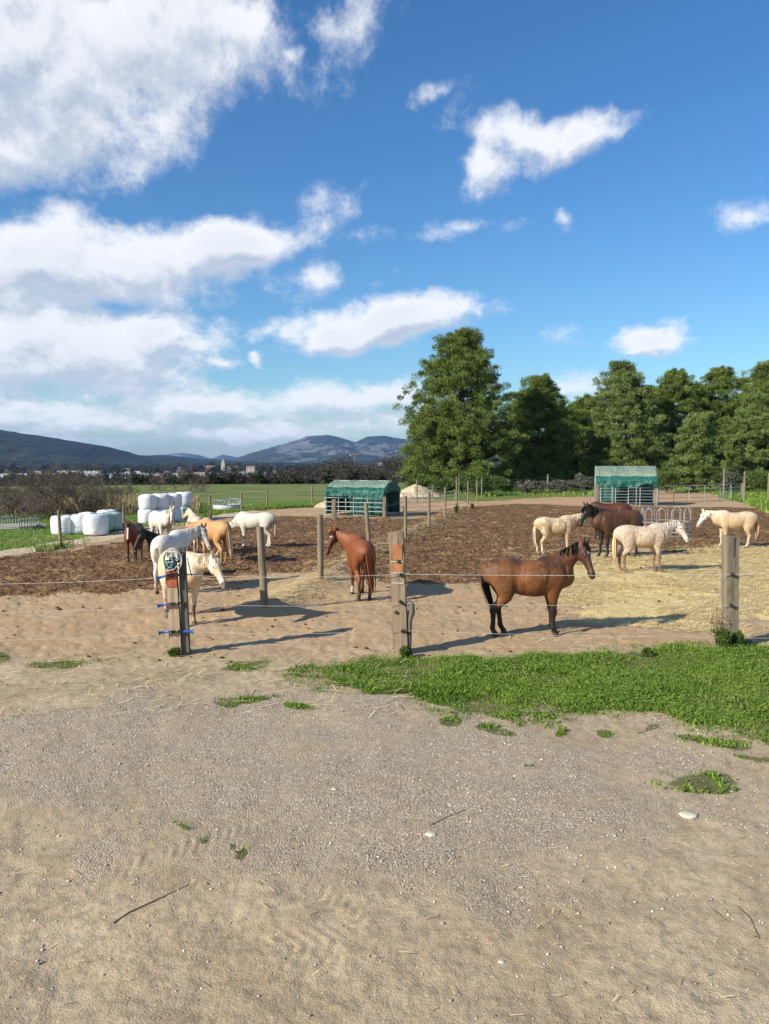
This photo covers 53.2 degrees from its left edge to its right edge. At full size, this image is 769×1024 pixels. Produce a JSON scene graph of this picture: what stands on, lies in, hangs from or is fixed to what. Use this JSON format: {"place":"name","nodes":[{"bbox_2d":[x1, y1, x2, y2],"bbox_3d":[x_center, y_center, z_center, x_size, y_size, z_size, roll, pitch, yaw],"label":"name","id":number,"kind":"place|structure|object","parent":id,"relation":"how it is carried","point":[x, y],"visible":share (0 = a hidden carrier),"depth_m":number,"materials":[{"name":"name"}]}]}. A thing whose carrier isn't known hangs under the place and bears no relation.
{"place":"outdoors","nodes":[
{"label":"outdoors","id":0,"kind":"place"},
{"bbox_2d":[0,430,209,468],"bbox_3d":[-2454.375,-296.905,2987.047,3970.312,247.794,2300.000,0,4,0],"label":"hill","id":1,"kind":"structure","parent":0,"point":[30,448],"depth_m":2362.45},
{"bbox_2d":[163,453,237,459],"bbox_3d":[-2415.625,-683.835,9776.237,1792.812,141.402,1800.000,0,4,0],"label":"ridge","id":2,"kind":"structure","parent":0,"point":[224,457],"depth_m":9481.57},
{"bbox_2d":[148,455,260,461],"bbox_3d":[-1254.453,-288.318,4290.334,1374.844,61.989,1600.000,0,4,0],"label":"hill","id":3,"kind":"structure","parent":0,"point":[188,458],"depth_m":4135.75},
{"bbox_2d":[237,444,465,462],"bbox_3d":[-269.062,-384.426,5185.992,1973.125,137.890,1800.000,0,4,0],"label":"mountain","id":4,"kind":"structure","parent":0,"point":[315,455],"depth_m":4595.15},
{"bbox_2d":[230,435,508,459],"bbox_3d":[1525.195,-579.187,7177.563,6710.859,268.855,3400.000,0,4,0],"label":"mountain","id":5,"kind":"structure","parent":0,"point":[372,443],"depth_m":6256.15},
{"bbox_2d":[0,468,768,1023],"bbox_3d":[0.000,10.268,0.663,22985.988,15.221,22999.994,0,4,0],"label":"ground","id":6,"kind":"structure","parent":0,"point":[142,974],"depth_m":6.43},
{"bbox_2d":[0,523,46,528],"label":"plank pile","id":7,"kind":"object","parent":6,"relation":"on","point":[10,526],"visible":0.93,"depth_m":33.16,"materials":[{"name":"white wood"}]},
{"bbox_2d":[0,472,49,520],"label":"bare bush","id":8,"kind":"object","parent":6,"relation":"on","point":[11,506],"visible":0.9,"depth_m":39.00,"materials":[{"name":"plant"}]},
{"bbox_2d":[0,448,49,503],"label":"bare bush","id":9,"kind":"object","parent":6,"relation":"on","point":[6,466],"visible":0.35,"depth_m":46.70,"materials":[{"name":"plant"}]},
{"bbox_2d":[18,516,39,529],"bbox_3d":[-15.300,0.486,33.059,0.046,0.564,1.026,2,4,31],"label":"slatted hurdle","id":10,"kind":"object","parent":6,"relation":"on","point":[27,519],"visible":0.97,"depth_m":33.05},
{"bbox_2d":[4,469,79,513],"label":"bare bush","id":11,"kind":"object","parent":6,"relation":"on","point":[24,494],"visible":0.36,"depth_m":42.41,"materials":[{"name":"plant"}]},
{"bbox_2d":[1,458,109,517],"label":"bare bush","id":12,"kind":"object","parent":6,"relation":"on","point":[45,483],"visible":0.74,"depth_m":41.28,"materials":[{"name":"plant"}]},
{"bbox_2d":[57,510,61,545],"bbox_3d":[-11.051,0.652,26.160,0.151,1.448,0.117,0,4,0],"label":"fence post","id":13,"kind":"object","parent":6,"relation":"on","point":[59,527],"visible":0.89,"depth_m":26.12,"materials":[{"name":"brown wood"}]},
{"bbox_2d":[50,515,70,534],"bbox_3d":[-12.974,0.513,30.991,0.889,0.784,0.893,6,8,44],"label":"wrapped bale","id":14,"kind":"object","parent":6,"relation":"on","point":[65,521],"visible":0.66,"depth_m":30.65},
{"bbox_2d":[24,450,118,500],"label":"bare bush","id":15,"kind":"object","parent":6,"relation":"on","point":[70,473],"visible":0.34,"depth_m":52.46,"materials":[{"name":"plant"}]},
{"bbox_2d":[71,514,83,533],"bbox_3d":[-12.445,0.479,31.264,0.885,0.784,0.892,-2,5,-22],"label":"wrapped bale","id":16,"kind":"object","parent":6,"relation":"on","point":[77,520],"visible":0.59,"depth_m":30.86},
{"bbox_2d":[47,463,118,513],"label":"bare bush","id":17,"kind":"object","parent":6,"relation":"on","point":[73,491],"visible":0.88,"depth_m":41.81,"materials":[{"name":"plant"}]},
{"bbox_2d":[83,513,108,535],"bbox_3d":[-11.582,0.495,30.787,0.993,0.864,0.985,-1,3,-34],"label":"wrapped bale","id":18,"kind":"object","parent":6,"relation":"on","point":[95,529],"visible":0.97,"depth_m":30.38},
{"bbox_2d":[0,493,200,514],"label":"dry reeds","id":19,"kind":"object","parent":6,"relation":"on","point":[131,504],"visible":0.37,"depth_m":43.45,"materials":[{"name":"plant"}]},
{"bbox_2d":[80,478,126,511],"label":"bare bush","id":20,"kind":"object","parent":6,"relation":"on","point":[114,494],"visible":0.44,"depth_m":44.56,"materials":[{"name":"plant"}]},
{"bbox_2d":[109,512,122,529],"bbox_3d":[-11.590,0.383,32.874,0.887,0.784,0.888,-1,3,-18],"label":"wrapped bale","id":21,"kind":"object","parent":6,"relation":"on","point":[117,516],"visible":0.51,"depth_m":32.60},
{"bbox_2d":[102,477,140,496],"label":"bare bush","id":22,"kind":"object","parent":6,"relation":"on","point":[130,489],"visible":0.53,"depth_m":60.41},
{"bbox_2d":[124,520,144,562],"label":"horse","id":23,"kind":"object","parent":6,"relation":"on","point":[131,530],"visible":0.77,"depth_m":21.95},
{"bbox_2d":[138,509,154,523],"bbox_3d":[-11.278,0.198,36.502,0.871,0.723,0.870,-1,4,-8],"label":"wrapped bale","id":24,"kind":"object","parent":6,"relation":"on","point":[143,515],"visible":0.53,"depth_m":36.12},
{"bbox_2d":[138,494,156,509],"bbox_3d":[-11.265,-0.493,36.499,0.845,0.723,0.842,2,6,24],"label":"wrapped bale","id":25,"kind":"object","parent":24,"relation":"on","point":[147,501],"visible":1,"depth_m":36.17},
{"bbox_2d":[113,883,190,922],"bbox_3d":[-1.530,2.576,5.076,0.030,0.023,0.578,3,5,42],"label":"stick","id":26,"kind":"object","parent":6,"relation":"on","point":[119,918],"visible":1,"depth_m":5.03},
{"bbox_2d":[0,502,317,552],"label":"grass","id":27,"kind":"structure","parent":6,"relation":"on","point":[262,507],"depth_m":34.73,"materials":[{"name":"plant"}]},
{"bbox_2d":[148,506,174,534],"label":"horse","id":28,"kind":"object","parent":6,"relation":"on","point":[161,520],"visible":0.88,"depth_m":25.72},
{"bbox_2d":[133,527,189,577],"bbox_3d":[-5.519,0.982,19.195,0.446,1.349,1.716,2,4,32],"label":"horse","id":29,"kind":"object","parent":6,"relation":"on","point":[146,535],"visible":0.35,"depth_m":18.66},
{"bbox_2d":[155,508,167,511],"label":"wrapped bale","id":30,"kind":"object","parent":6,"relation":"on","point":[160,509],"visible":0.2,"depth_m":36.88},
{"bbox_2d":[153,493,169,507],"bbox_3d":[-10.854,-0.548,37.246,0.856,0.723,0.861,-1,3,-6],"label":"wrapped bale","id":31,"kind":"object","parent":30,"relation":"on","point":[163,500],"visible":0.81,"depth_m":36.90},
{"bbox_2d":[137,458,187,490],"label":"bare bush","id":32,"kind":"object","parent":6,"relation":"on","point":[159,486],"visible":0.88,"depth_m":78.65,"materials":[{"name":"plant"}]},
{"bbox_2d":[167,647,181,656],"bbox_3d":[-3.151,2.111,11.505,0.241,0.207,0.215,0,4,0],"label":"weed","id":33,"kind":"object","parent":6,"relation":"on","point":[174,652],"visible":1,"depth_m":11.47,"materials":[{"name":"green plant"}]},
{"bbox_2d":[168,508,181,521],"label":"wrapped bale","id":34,"kind":"object","parent":6,"relation":"on","point":[178,516],"visible":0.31,"depth_m":37.76},
{"bbox_2d":[167,493,181,507],"bbox_3d":[-10.441,-0.576,37.984,0.839,0.723,0.844,-2,5,-34],"label":"wrapped bale","id":35,"kind":"object","parent":34,"relation":"on","point":[176,498],"visible":0.71,"depth_m":37.67},
{"bbox_2d":[154,546,196,655],"bbox_3d":[-3.120,1.439,11.556,0.616,1.844,0.278,0,4,-6],"label":"gate post","id":36,"kind":"object","parent":6,"relation":"on","point":[179,631],"visible":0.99,"depth_m":11.51,"materials":[{"name":"brown wood"}]},
{"bbox_2d":[202,631,383,633],"bbox_3d":[-1.344,1.809,11.555,3.026,0.048,0.006,0,4,-3],"label":"fence rope","id":37,"kind":"object","parent":36,"relation":"attached to","point":[289,633],"visible":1,"depth_m":11.55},
{"bbox_2d":[150,523,211,593],"bbox_3d":[-4.710,1.010,17.354,0.817,1.485,1.771,2,4,26],"label":"horse","id":38,"kind":"object","parent":6,"relation":"on","point":[161,544],"visible":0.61,"depth_m":17.10},
{"bbox_2d":[0,649,371,854],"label":"grass","id":39,"kind":"structure","parent":6,"relation":"on","point":[227,668],"depth_m":10.86,"materials":[{"name":"plant"}]},
{"bbox_2d":[180,506,191,519],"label":"wrapped bale","id":40,"kind":"object","parent":6,"relation":"on","point":[183,509],"visible":0.27,"depth_m":38.74},
{"bbox_2d":[177,492,191,505],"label":"wrapped bale","id":41,"kind":"object","parent":40,"relation":"on","point":[186,498],"visible":0.66,"depth_m":38.81},
{"bbox_2d":[158,550,226,623],"bbox_3d":[-3.577,1.330,13.862,0.593,1.433,2.148,-3,5,-38],"label":"horse","id":42,"kind":"object","parent":6,"relation":"on","point":[200,564],"visible":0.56,"depth_m":13.46},
{"bbox_2d":[182,505,202,552],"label":"horse","id":43,"kind":"object","parent":6,"relation":"on","point":[191,515],"visible":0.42,"depth_m":23.86},
{"bbox_2d":[171,468,213,492],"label":"bare bush","id":44,"kind":"object","parent":6,"relation":"on","point":[196,486],"visible":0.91,"depth_m":73.15,"materials":[{"name":"plant"}]},
{"bbox_2d":[0,438,411,485],"bbox_3d":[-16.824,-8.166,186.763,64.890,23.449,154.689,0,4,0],"label":"wood","id":45,"kind":"object","parent":6,"relation":"on","point":[279,477],"visible":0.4,"depth_m":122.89,"materials":[{"name":"plant"}]},
{"bbox_2d":[186,517,232,564],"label":"horse","id":46,"kind":"object","parent":6,"relation":"on","point":[218,531],"visible":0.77,"depth_m":21.61},
{"bbox_2d":[213,499,240,509],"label":"ring feeder","id":47,"kind":"object","parent":6,"relation":"on","point":[229,506],"visible":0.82,"depth_m":46.70,"materials":[{"name":"metal"}]},
{"bbox_2d":[222,511,276,547],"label":"horse","id":48,"kind":"object","parent":6,"relation":"on","point":[244,521],"visible":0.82,"depth_m":25.61},
{"bbox_2d":[0,461,499,485],"bbox_3d":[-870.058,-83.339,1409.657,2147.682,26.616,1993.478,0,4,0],"label":"wood","id":49,"kind":"object","parent":6,"relation":"on","point":[214,468],"visible":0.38,"depth_m":1092.66,"materials":[{"name":"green plant"}]},
{"bbox_2d":[256,526,268,607],"bbox_3d":[-2.350,1.130,14.827,0.221,1.708,0.160,0,4,0],"label":"fence post","id":50,"kind":"object","parent":6,"relation":"on","point":[262,568],"visible":0.93,"depth_m":14.77,"materials":[{"name":"brown wood"}]},
{"bbox_2d":[317,514,323,578],"bbox_3d":[-1.517,0.891,18.182,0.148,1.666,0.152,0,4,0],"label":"fence post","id":51,"kind":"object","parent":6,"relation":"on","point":[320,570],"visible":0.89,"depth_m":18.12,"materials":[{"name":"brown wood"}]},
{"bbox_2d":[324,497,352,516],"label":"yard hurdle","id":52,"kind":"object","parent":6,"relation":"on","point":[338,506],"visible":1,"depth_m":40.98,"materials":[{"name":"metal"}]},
{"bbox_2d":[325,525,375,601],"bbox_3d":[-0.562,1.076,16.511,0.850,1.531,1.751,-3,5,-35],"label":"horse","id":53,"kind":"object","parent":6,"relation":"on","point":[360,550],"visible":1,"depth_m":15.97},
{"bbox_2d":[326,480,400,515],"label":"field shelter","id":54,"kind":"object","parent":6,"relation":"on","point":[347,490],"visible":0.95,"depth_m":41.21,"materials":[{"name":"fabric"}]},
{"bbox_2d":[364,503,370,541],"bbox_3d":[-0.499,0.560,23.490,0.246,1.694,0.139,0,4,0],"label":"fence post","id":55,"kind":"object","parent":6,"relation":"on","point":[368,536],"visible":0.7,"depth_m":23.43,"materials":[{"name":"brown wood"}]},
{"bbox_2d":[353,498,382,515],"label":"yard hurdle","id":56,"kind":"object","parent":6,"relation":"on","point":[367,502],"visible":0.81,"depth_m":40.38,"materials":[{"name":"metal"}]},
{"bbox_2d":[0,509,768,1014],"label":"straw","id":57,"kind":"object","parent":6,"relation":"on","point":[756,563],"visible":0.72,"depth_m":16.42,"materials":[{"name":"plant"}]},
{"bbox_2d":[0,509,768,662],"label":"dung litter","id":58,"kind":"object","parent":6,"relation":"on","point":[382,554],"visible":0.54,"depth_m":25.35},
{"bbox_2d":[389,531,414,654],"bbox_3d":[0.263,1.329,11.686,0.406,2.076,0.245,1,4,8],"label":"gate post","id":59,"kind":"object","parent":6,"relation":"on","point":[402,626],"visible":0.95,"depth_m":11.64,"materials":[{"name":"brown wood"}]},
{"bbox_2d":[422,631,695,637],"bbox_3d":[5.450,1.879,11.913,10.383,0.215,0.067,0,4,-3],"label":"fence rope","id":60,"kind":"object","parent":59,"relation":"attached to","point":[566,635],"visible":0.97,"depth_m":11.78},
{"bbox_2d":[405,603,768,605],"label":"fence rope","id":61,"kind":"object","parent":59,"relation":"attached to","point":[597,605],"visible":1,"depth_m":11.77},
{"bbox_2d":[407,574,768,575],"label":"fence rope","id":62,"kind":"object","parent":59,"relation":"attached to","point":[590,575],"visible":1,"depth_m":11.73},
{"bbox_2d":[404,496,406,538],"bbox_3d":[0.770,0.264,28.130,0.126,1.735,0.132,0,4,0],"label":"fence post","id":63,"kind":"object","parent":6,"relation":"on","point":[405,517],"visible":0.86,"depth_m":28.07,"materials":[{"name":"brown wood"}]},
{"bbox_2d":[399,645,412,658],"bbox_3d":[0.316,2.111,11.525,0.234,0.244,0.253,0,4,0],"label":"weed","id":64,"kind":"object","parent":6,"relation":"on","point":[405,650],"visible":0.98,"depth_m":11.47,"materials":[{"name":"green plant"}]},
{"bbox_2d":[402,472,439,488],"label":"shrub","id":65,"kind":"object","parent":6,"relation":"on","point":[424,480],"visible":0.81,"depth_m":73.64,"materials":[{"name":"green plant"}]},
{"bbox_2d":[400,484,443,496],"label":"sand heap","id":66,"kind":"object","parent":6,"relation":"on","point":[408,491],"visible":0.52,"depth_m":64.74,"materials":[{"name":"sand"}]},
{"bbox_2d":[403,492,440,511],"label":"yard hurdle","id":67,"kind":"object","parent":6,"relation":"on","point":[422,497],"visible":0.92,"depth_m":44.75,"materials":[{"name":"metal"}]},
{"bbox_2d":[398,423,450,484],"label":"pine tree","id":68,"kind":"object","parent":6,"relation":"on","point":[409,453],"visible":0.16,"depth_m":89.48,"materials":[{"name":"green plant"}]},
{"bbox_2d":[429,477,454,493],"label":"shrub","id":69,"kind":"object","parent":6,"relation":"on","point":[442,484],"visible":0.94,"depth_m":69.68,"materials":[{"name":"green plant"}]},
{"bbox_2d":[451,477,469,492],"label":"shrub","id":70,"kind":"object","parent":6,"relation":"on","point":[462,481],"visible":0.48,"depth_m":70.53,"materials":[{"name":"green plant"}]},
{"bbox_2d":[391,326,531,488],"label":"pine tree","id":71,"kind":"object","parent":6,"relation":"on","point":[450,429],"visible":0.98,"depth_m":75.57,"materials":[{"name":"green plant"}]},
{"bbox_2d":[462,472,498,494],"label":"shrub","id":72,"kind":"object","parent":6,"relation":"on","point":[486,479],"visible":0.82,"depth_m":65.64,"materials":[{"name":"green plant"}]},
{"bbox_2d":[229,639,768,794],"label":"grass","id":73,"kind":"structure","parent":6,"relation":"on","point":[572,686],"depth_m":9.84,"materials":[{"name":"plant"}]},
{"bbox_2d":[490,476,515,492],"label":"shrub","id":74,"kind":"object","parent":6,"relation":"on","point":[505,483],"visible":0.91,"depth_m":71.57,"materials":[{"name":"green plant"}]},
{"bbox_2d":[490,462,529,485],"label":"shrub","id":75,"kind":"object","parent":6,"relation":"on","point":[511,477],"visible":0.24,"depth_m":81.08,"materials":[{"name":"plant"}]},
{"bbox_2d":[496,388,543,481],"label":"pine tree","id":76,"kind":"object","parent":6,"relation":"on","point":[513,392],"visible":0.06,"depth_m":91.84,"materials":[{"name":"green plant"}]},
{"bbox_2d":[279,638,768,743],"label":"clover","id":77,"kind":"object","parent":6,"relation":"on","point":[606,654],"visible":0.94,"depth_m":10.08,"materials":[{"name":"green plant"}]},
{"bbox_2d":[514,479,545,492],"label":"bramble","id":78,"kind":"object","parent":6,"relation":"on","point":[528,486],"visible":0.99,"depth_m":69.68,"materials":[{"name":"grey plant"}]},
{"bbox_2d":[480,536,594,636],"bbox_3d":[2.536,1.237,12.913,1.872,1.694,0.612,0,4,-3],"label":"horse","id":79,"kind":"object","parent":6,"relation":"on","point":[563,561],"visible":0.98,"depth_m":12.72},
{"bbox_2d":[495,372,586,486],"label":"pine tree","id":80,"kind":"object","parent":6,"relation":"on","point":[543,403],"visible":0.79,"depth_m":83.99,"materials":[{"name":"green plant"}]},
{"bbox_2d":[522,460,565,481],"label":"shrub","id":81,"kind":"object","parent":6,"relation":"on","point":[537,475],"visible":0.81,"depth_m":83.08,"materials":[{"name":"plant"}]},
{"bbox_2d":[541,479,576,491],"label":"bramble","id":82,"kind":"object","parent":6,"relation":"on","point":[557,486],"visible":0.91,"depth_m":71.47,"materials":[{"name":"grey plant"}]},
{"bbox_2d":[532,513,591,554],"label":"horse","id":83,"kind":"object","parent":6,"relation":"on","point":[563,526],"visible":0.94,"depth_m":23.77},
{"bbox_2d":[568,472,593,490],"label":"bramble","id":84,"kind":"object","parent":6,"relation":"on","point":[578,480],"visible":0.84,"depth_m":73.75,"materials":[{"name":"grey plant"}]},
{"bbox_2d":[559,393,611,479],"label":"pine tree","id":85,"kind":"object","parent":6,"relation":"on","point":[581,408],"visible":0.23,"depth_m":95.62,"materials":[{"name":"green plant"}]},
{"bbox_2d":[573,460,601,484],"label":"shrub","id":86,"kind":"object","parent":6,"relation":"on","point":[588,469],"visible":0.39,"depth_m":87.44,"materials":[{"name":"plant"}]},
{"bbox_2d":[576,501,631,538],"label":"horse","id":87,"kind":"object","parent":6,"relation":"on","point":[617,507],"visible":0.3,"depth_m":28.34},
{"bbox_2d":[578,501,643,557],"bbox_3d":[6.901,0.529,23.427,2.302,1.738,0.601,-1,4,-17],"label":"horse","id":88,"kind":"object","parent":6,"relation":"on","point":[607,522],"visible":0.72,"depth_m":23.18},
{"bbox_2d":[600,488,628,503],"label":"yard hurdle","id":89,"kind":"object","parent":6,"relation":"on","point":[612,494],"visible":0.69,"depth_m":49.31,"materials":[{"name":"metal"}]},
{"bbox_2d":[594,466,657,505],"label":"field shelter","id":90,"kind":"object","parent":6,"relation":"on","point":[634,479],"visible":0.91,"depth_m":51.81,"materials":[{"name":"fabric"}]},
{"bbox_2d":[576,358,677,469],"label":"pine tree","id":91,"kind":"object","parent":6,"relation":"on","point":[629,407],"visible":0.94,"depth_m":85.87,"materials":[{"name":"green plant"}]},
{"bbox_2d":[612,518,688,571],"bbox_3d":[7.003,0.862,20.287,1.998,1.438,0.552,0,4,-2],"label":"horse","id":92,"kind":"object","parent":6,"relation":"on","point":[653,537],"visible":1,"depth_m":20.12},
{"bbox_2d":[641,506,691,536],"bbox_3d":[11.047,0.353,30.169,1.880,1.089,1.880,0,4,0],"label":"ring feeder","id":93,"kind":"object","parent":6,"relation":"on","point":[667,520],"visible":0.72,"depth_m":30.15,"materials":[{"name":"metal"}]},
{"bbox_2d":[657,465,685,492],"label":"shrub","id":94,"kind":"object","parent":6,"relation":"on","point":[667,479],"visible":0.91,"depth_m":72.47,"materials":[{"name":"green plant"}]},
{"bbox_2d":[640,367,707,471],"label":"pine tree","id":95,"kind":"object","parent":6,"relation":"on","point":[674,387],"visible":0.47,"depth_m":92.03,"materials":[{"name":"green plant"}]},
{"bbox_2d":[678,811,697,818],"bbox_3d":[2.480,2.465,6.260,0.153,0.032,0.120,0,4,0],"label":"stone","id":96,"kind":"object","parent":6,"relation":"on","point":[688,814],"visible":1,"depth_m":6.23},
{"bbox_2d":[665,411,725,492],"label":"pine tree","id":97,"kind":"object","parent":6,"relation":"on","point":[694,438],"visible":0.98,"depth_m":72.91,"materials":[{"name":"green plant"}]},
{"bbox_2d":[687,365,742,476],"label":"pine tree","id":98,"kind":"object","parent":6,"relation":"on","point":[721,383],"visible":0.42,"depth_m":94.08,"materials":[{"name":"green plant"}]},
{"bbox_2d":[705,606,729,645],"bbox_3d":[5.240,1.749,12.060,0.365,0.743,0.411,2,4,33],"label":"weed","id":99,"kind":"object","parent":6,"relation":"on","point":[712,623],"visible":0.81,"depth_m":12.04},
{"bbox_2d":[710,627,732,647],"bbox_3d":[5.232,1.961,11.925,0.336,0.406,0.273,2,4,30],"label":"weed","id":100,"kind":"object","parent":6,"relation":"on","point":[723,637],"visible":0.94,"depth_m":11.87,"materials":[{"name":"green plant"}]},
{"bbox_2d":[696,508,758,548],"bbox_3d":[11.597,0.547,25.981,2.082,1.349,0.515,0,4,3],"label":"horse","id":101,"kind":"object","parent":6,"relation":"on","point":[724,521],"visible":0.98,"depth_m":25.81},
{"bbox_2d":[716,468,742,492],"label":"bramble","id":102,"kind":"object","parent":6,"relation":"on","point":[732,478],"visible":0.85,"depth_m":71.61,"materials":[{"name":"grey plant"}]},
{"bbox_2d":[721,535,739,646],"bbox_3d":[5.411,1.334,11.994,0.242,1.938,0.230,0,4,-5],"label":"gate post","id":103,"kind":"object","parent":6,"relation":"on","point":[730,583],"visible":0.83,"depth_m":11.94,"materials":[{"name":"brown wood"}]},
{"bbox_2d":[721,375,753,457],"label":"pine tree","id":104,"kind":"object","parent":6,"relation":"on","point":[743,380],"visible":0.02,"depth_m":104.45,"materials":[{"name":"green plant"}]},
{"bbox_2d":[731,628,744,646],"bbox_3d":[5.507,1.973,11.987,0.278,0.325,0.246,-3,5,-35],"label":"weed","id":105,"kind":"object","parent":6,"relation":"on","point":[738,637],"visible":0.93,"depth_m":11.94,"materials":[{"name":"green plant"}]},
{"bbox_2d":[714,390,768,487],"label":"pine tree","id":106,"kind":"object","parent":6,"relation":"on","point":[751,452],"visible":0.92,"depth_m":78.62,"materials":[{"name":"green plant"}]},
{"bbox_2d":[722,359,768,463],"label":"pine tree","id":107,"kind":"object","parent":6,"relation":"on","point":[760,377],"visible":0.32,"depth_m":90.91,"materials":[{"name":"green plant"}]},
{"bbox_2d":[741,469,768,493],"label":"shrub","id":108,"kind":"object","parent":6,"relation":"on","point":[759,478],"visible":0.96,"depth_m":69.59,"materials":[{"name":"green plant"}]},
{"bbox_2d":[0,685,768,1022],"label":"gravel","id":109,"kind":"structure","parent":0,"point":[360,797],"depth_m":6.67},
{"bbox_2d":[0,0,768,457],"label":"sky","id":110,"kind":"structure","parent":0,"point":[235,228],"materials":[{"name":"blue"}]},
{"bbox_2d":[174,459,648,467],"bbox_3d":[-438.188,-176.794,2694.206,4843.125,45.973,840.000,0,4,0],"label":"distant tree line","id":111,"kind":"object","parent":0,"point":[284,463],"depth_m":2538.05,"materials":[{"name":"plant"}]},
{"bbox_2d":[430,484,768,512],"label":"grass","id":112,"kind":"structure","parent":0,"point":[750,493],"depth_m":68.26,"materials":[{"name":"plant"}]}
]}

